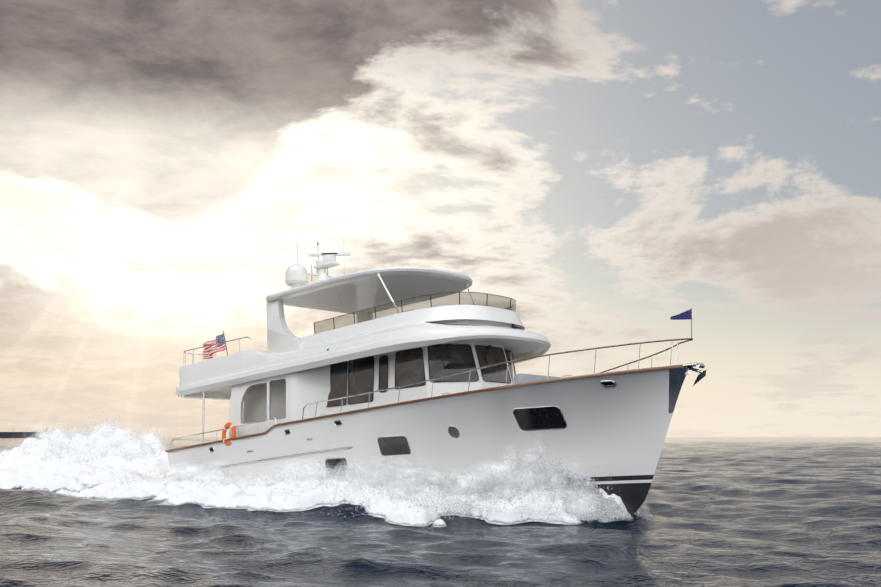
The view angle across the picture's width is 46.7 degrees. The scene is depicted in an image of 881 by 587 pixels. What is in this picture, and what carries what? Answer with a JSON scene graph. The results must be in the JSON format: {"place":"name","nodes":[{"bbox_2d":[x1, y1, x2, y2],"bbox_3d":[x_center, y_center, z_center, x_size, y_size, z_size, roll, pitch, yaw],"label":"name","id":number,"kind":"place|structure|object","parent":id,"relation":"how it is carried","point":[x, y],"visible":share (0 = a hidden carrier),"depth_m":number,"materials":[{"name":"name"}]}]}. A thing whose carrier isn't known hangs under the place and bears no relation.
{"place":"outdoors","nodes":[
{"label":"outdoors","id":0,"kind":"place"},
{"bbox_2d":[0,437,880,586],"bbox_3d":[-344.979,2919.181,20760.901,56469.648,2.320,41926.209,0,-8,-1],"label":"sea","id":1,"kind":"structure","parent":0,"point":[765,511],"depth_m":21.60,"materials":[{"name":"blue liquid"}]},
{"bbox_2d":[0,428,46,437],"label":"land","id":2,"kind":"structure","parent":1,"relation":"on","point":[11,434],"depth_m":1957.93,"materials":[{"name":"grey"}]},
{"bbox_2d":[0,425,169,491],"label":"water spray","id":3,"kind":"object","parent":1,"relation":"in","point":[51,475],"visible":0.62,"depth_m":41.40,"materials":[{"name":"white liquid"}]},
{"bbox_2d":[0,422,650,524],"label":"mist puffs","id":4,"kind":"object","parent":1,"relation":"on","point":[289,472],"visible":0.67,"depth_m":27.50,"materials":[{"name":"white liquid"}]},
{"bbox_2d":[0,404,652,521],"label":"spray droplets","id":5,"kind":"object","parent":4,"relation":"on","point":[618,515],"visible":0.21,"depth_m":26.56},
{"bbox_2d":[54,469,628,526],"bbox_3d":[-5.567,5.626,28.651,22.115,1.529,8.540,-6,-10,38],"label":"side foam","id":6,"kind":"object","parent":1,"relation":"in","point":[230,495],"visible":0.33,"depth_m":27.40,"materials":[{"name":"white"}]},
{"bbox_2d":[167,367,690,515],"bbox_3d":[-0.947,5.279,31.485,5.600,3.886,20.182,9,-16,-44],"label":"hull","id":7,"kind":"object","parent":1,"relation":"in","point":[622,426],"visible":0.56,"depth_m":26.82,"materials":[{"name":"paint"}]},
{"bbox_2d":[229,373,290,437],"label":"wing walls","id":8,"kind":"structure","parent":7,"relation":"on","point":[238,391],"depth_m":33.54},
{"bbox_2d":[242,379,285,423],"bbox_3d":[-4.040,3.805,34.898,4.825,1.270,2.530,9,-16,-44],"label":"wing glass","id":9,"kind":"object","parent":8,"relation":"in","point":[262,404],"visible":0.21,"depth_m":33.30,"materials":[{"name":"grey glass"}]},
{"bbox_2d":[171,446,352,475],"bbox_3d":[-4.375,5.786,34.912,5.412,0.493,10.354,9,-16,-44],"label":"rub rail","id":10,"kind":"object","parent":7,"relation":"on","point":[283,457],"visible":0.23,"depth_m":31.59,"materials":[{"name":"silver metal"}]},
{"bbox_2d":[291,365,329,420],"bbox_3d":[-2.506,3.754,33.335,4.905,2.691,1.350,9,-16,-44],"label":"wall panel","id":11,"kind":"object","parent":7,"relation":"on","point":[312,385],"visible":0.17,"depth_m":31.90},
{"bbox_2d":[243,342,514,423],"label":"deck house","id":12,"kind":"structure","parent":7,"relation":"on","point":[390,396],"depth_m":29.86,"materials":[{"name":"white paint"}]},
{"bbox_2d":[175,322,550,399],"bbox_3d":[-2.766,2.344,33.835,5.440,1.172,14.700,9,-16,-44],"label":"deck boat","id":13,"kind":"object","parent":12,"relation":"on","point":[216,378],"visible":0.65,"depth_m":30.91,"materials":[{"name":"white paint"}]},
{"bbox_2d":[266,300,372,351],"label":"pylons","id":14,"kind":"object","parent":13,"relation":"on","point":[281,337],"visible":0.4,"depth_m":33.76,"materials":[{"name":"white paint"}]},
{"bbox_2d":[265,266,472,314],"bbox_3d":[-2.117,-0.105,33.577,4.560,0.298,6.750,9,-16,-44],"label":"hardtop","id":15,"kind":"object","parent":14,"relation":"on","point":[367,287],"visible":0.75,"depth_m":32.81,"materials":[{"name":"white paint"}]},
{"bbox_2d":[285,252,349,288],"bbox_3d":[-2.293,-0.719,34.655,3.358,1.733,5.190,17,-19,-65],"label":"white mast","id":16,"kind":"object","parent":15,"relation":"on","point":[296,275],"visible":0.5,"depth_m":34.88,"materials":[{"name":"white plastic"}]},
{"bbox_2d":[297,242,327,280],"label":"antennas","id":17,"kind":"object","parent":16,"relation":"on","point":[311,265],"visible":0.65,"depth_m":35.62,"materials":[{"name":"grey"}]},
{"bbox_2d":[306,278,444,311],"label":"ceiling lights","id":18,"kind":"object","parent":15,"relation":"in","point":[359,305],"visible":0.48,"depth_m":33.57},
{"bbox_2d":[425,305,487,325],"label":"fly deck","id":19,"kind":"structure","parent":13,"relation":"on","point":[461,324],"depth_m":30.64,"materials":[{"name":"white plastic"}]},
{"bbox_2d":[292,305,524,350],"bbox_3d":[-0.905,1.316,32.099,4.260,0.687,7.650,9,-16,-44],"label":"flybridge coaming","id":20,"kind":"object","parent":19,"relation":"on","point":[475,314],"visible":0.65,"depth_m":29.57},
{"bbox_2d":[314,292,515,333],"bbox_3d":[-0.537,0.782,31.811,3.840,0.523,6.135,9,-16,-44],"label":"railing","id":21,"kind":"object","parent":20,"relation":"on","point":[409,298],"visible":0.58,"depth_m":30.05,"materials":[{"name":"silver metal"}]},
{"bbox_2d":[315,292,515,333],"bbox_3d":[-0.534,0.788,31.807,3.820,0.508,6.116,9,-16,-44],"label":"flybridge windscreen","id":22,"kind":"object","parent":20,"relation":"on","point":[512,309],"visible":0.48,"depth_m":30.01,"materials":[{"name":"brown glass"}]},
{"bbox_2d":[378,273,474,312],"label":"struts","id":23,"kind":"object","parent":20,"relation":"on","point":[384,285],"visible":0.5,"depth_m":30.35,"materials":[{"name":"silver metal"}]},
{"bbox_2d":[377,352,391,364],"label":"house door","id":24,"kind":"structure","parent":12,"relation":"in","point":[389,354],"depth_m":29.99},
{"bbox_2d":[327,345,514,406],"bbox_3d":[-0.519,2.679,31.477,3.897,1.416,6.122,9,-16,-44],"label":"house glass","id":25,"kind":"object","parent":12,"relation":"in","point":[410,368],"visible":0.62,"depth_m":29.45,"materials":[{"name":"black glass"}]},
{"bbox_2d":[329,343,515,406],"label":"window gaskets","id":26,"kind":"object","parent":12,"relation":"attached to","point":[489,346],"visible":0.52,"depth_m":29.59,"materials":[{"name":"black rubber"}]},
{"bbox_2d":[209,380,615,479],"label":"hull windows","id":27,"kind":"structure","parent":7,"relation":"in","point":[453,426],"depth_m":27.54,"materials":[{"name":"black glass"}]},
{"bbox_2d":[170,336,678,448],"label":"steel rails","id":28,"kind":"object","parent":7,"relation":"on","point":[215,356],"visible":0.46,"depth_m":30.03,"materials":[{"name":"silver metal"}]},
{"bbox_2d":[202,334,225,359],"bbox_3d":[-8.514,2.001,38.095,0.452,0.955,1.241,9,-16,-44],"label":"flag","id":29,"kind":"object","parent":28,"relation":"on","point":[210,350],"visible":0.92,"depth_m":38.12,"materials":[{"name":"multicoloured fabric"}]},
{"bbox_2d":[222,422,235,445],"bbox_3d":[-7.042,4.673,33.943,0.110,0.774,0.774,9,-16,-44],"label":"life ring","id":30,"kind":"object","parent":28,"relation":"attached to","point":[227,426],"visible":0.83,"depth_m":33.90,"materials":[{"name":"orange plastic"}]},
{"bbox_2d":[490,338,692,372],"bbox_3d":[4.507,1.621,26.505,4.409,0.329,4.728,9,-16,-44],"label":"bow railing","id":31,"kind":"object","parent":28,"relation":"on","point":[688,339],"visible":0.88,"depth_m":25.67,"materials":[{"name":"brown wood"}]},
{"bbox_2d":[670,309,690,319],"bbox_3d":[5.920,0.522,25.100,0.041,0.259,0.525,21,-23,-69],"label":"burgee","id":32,"kind":"object","parent":31,"relation":"on","point":[685,315],"visible":1,"depth_m":25.07,"materials":[{"name":"blue fabric"}]},
{"bbox_2d":[165,365,692,451],"bbox_3d":[-1.019,3.885,31.790,5.694,1.111,20.322,9,-16,-44],"label":"cap rail","id":33,"kind":"object","parent":7,"relation":"on","point":[478,391],"visible":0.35,"depth_m":27.03,"materials":[{"name":"brown wood"}]},
{"bbox_2d":[202,391,204,442],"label":"stern poles","id":34,"kind":"object","parent":33,"relation":"on","point":[203,416],"visible":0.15,"depth_m":35.46,"materials":[{"name":"silver metal"}]},
{"bbox_2d":[180,375,571,446],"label":"hull fittings","id":35,"kind":"object","parent":33,"relation":"on","point":[441,394],"visible":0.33,"depth_m":27.32,"materials":[{"name":"silver metal"}]},
{"bbox_2d":[672,362,706,385],"bbox_3d":[5.993,2.011,24.918,0.340,0.550,1.160,9,-16,-44],"label":"anchor","id":36,"kind":"object","parent":7,"relation":"attached to","point":[701,375],"visible":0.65,"depth_m":24.64,"materials":[{"name":"silver metal"}]},
{"bbox_2d":[0,0,880,436],"label":"sky","id":37,"kind":"structure","parent":0,"point":[611,170],"materials":[{"name":"white"}]},
{"bbox_2d":[691,308,691,337],"bbox_3d":[6.144,0.728,24.976,0.020,0.762,0.082,9,-16,-44],"label":"burgee staff","id":38,"kind":"object","parent":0,"point":[691,322],"visible":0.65,"depth_m":24.97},
{"bbox_3d":[3.478,2.587,27.399,2.300,0.371,3.925,9,-16,-44],"label":"foredeck trunk","id":39,"kind":"object","parent":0,"visible":0},
{"bbox_2d":[513,373,561,383],"bbox_3d":[3.343,2.420,27.564,1.900,0.591,2.041,9,-16,-44],"label":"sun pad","id":40,"kind":"object","parent":39,"relation":"on","point":[519,378],"visible":0.25,"depth_m":27.70,"materials":[{"name":"grey fabric"}]}
]}

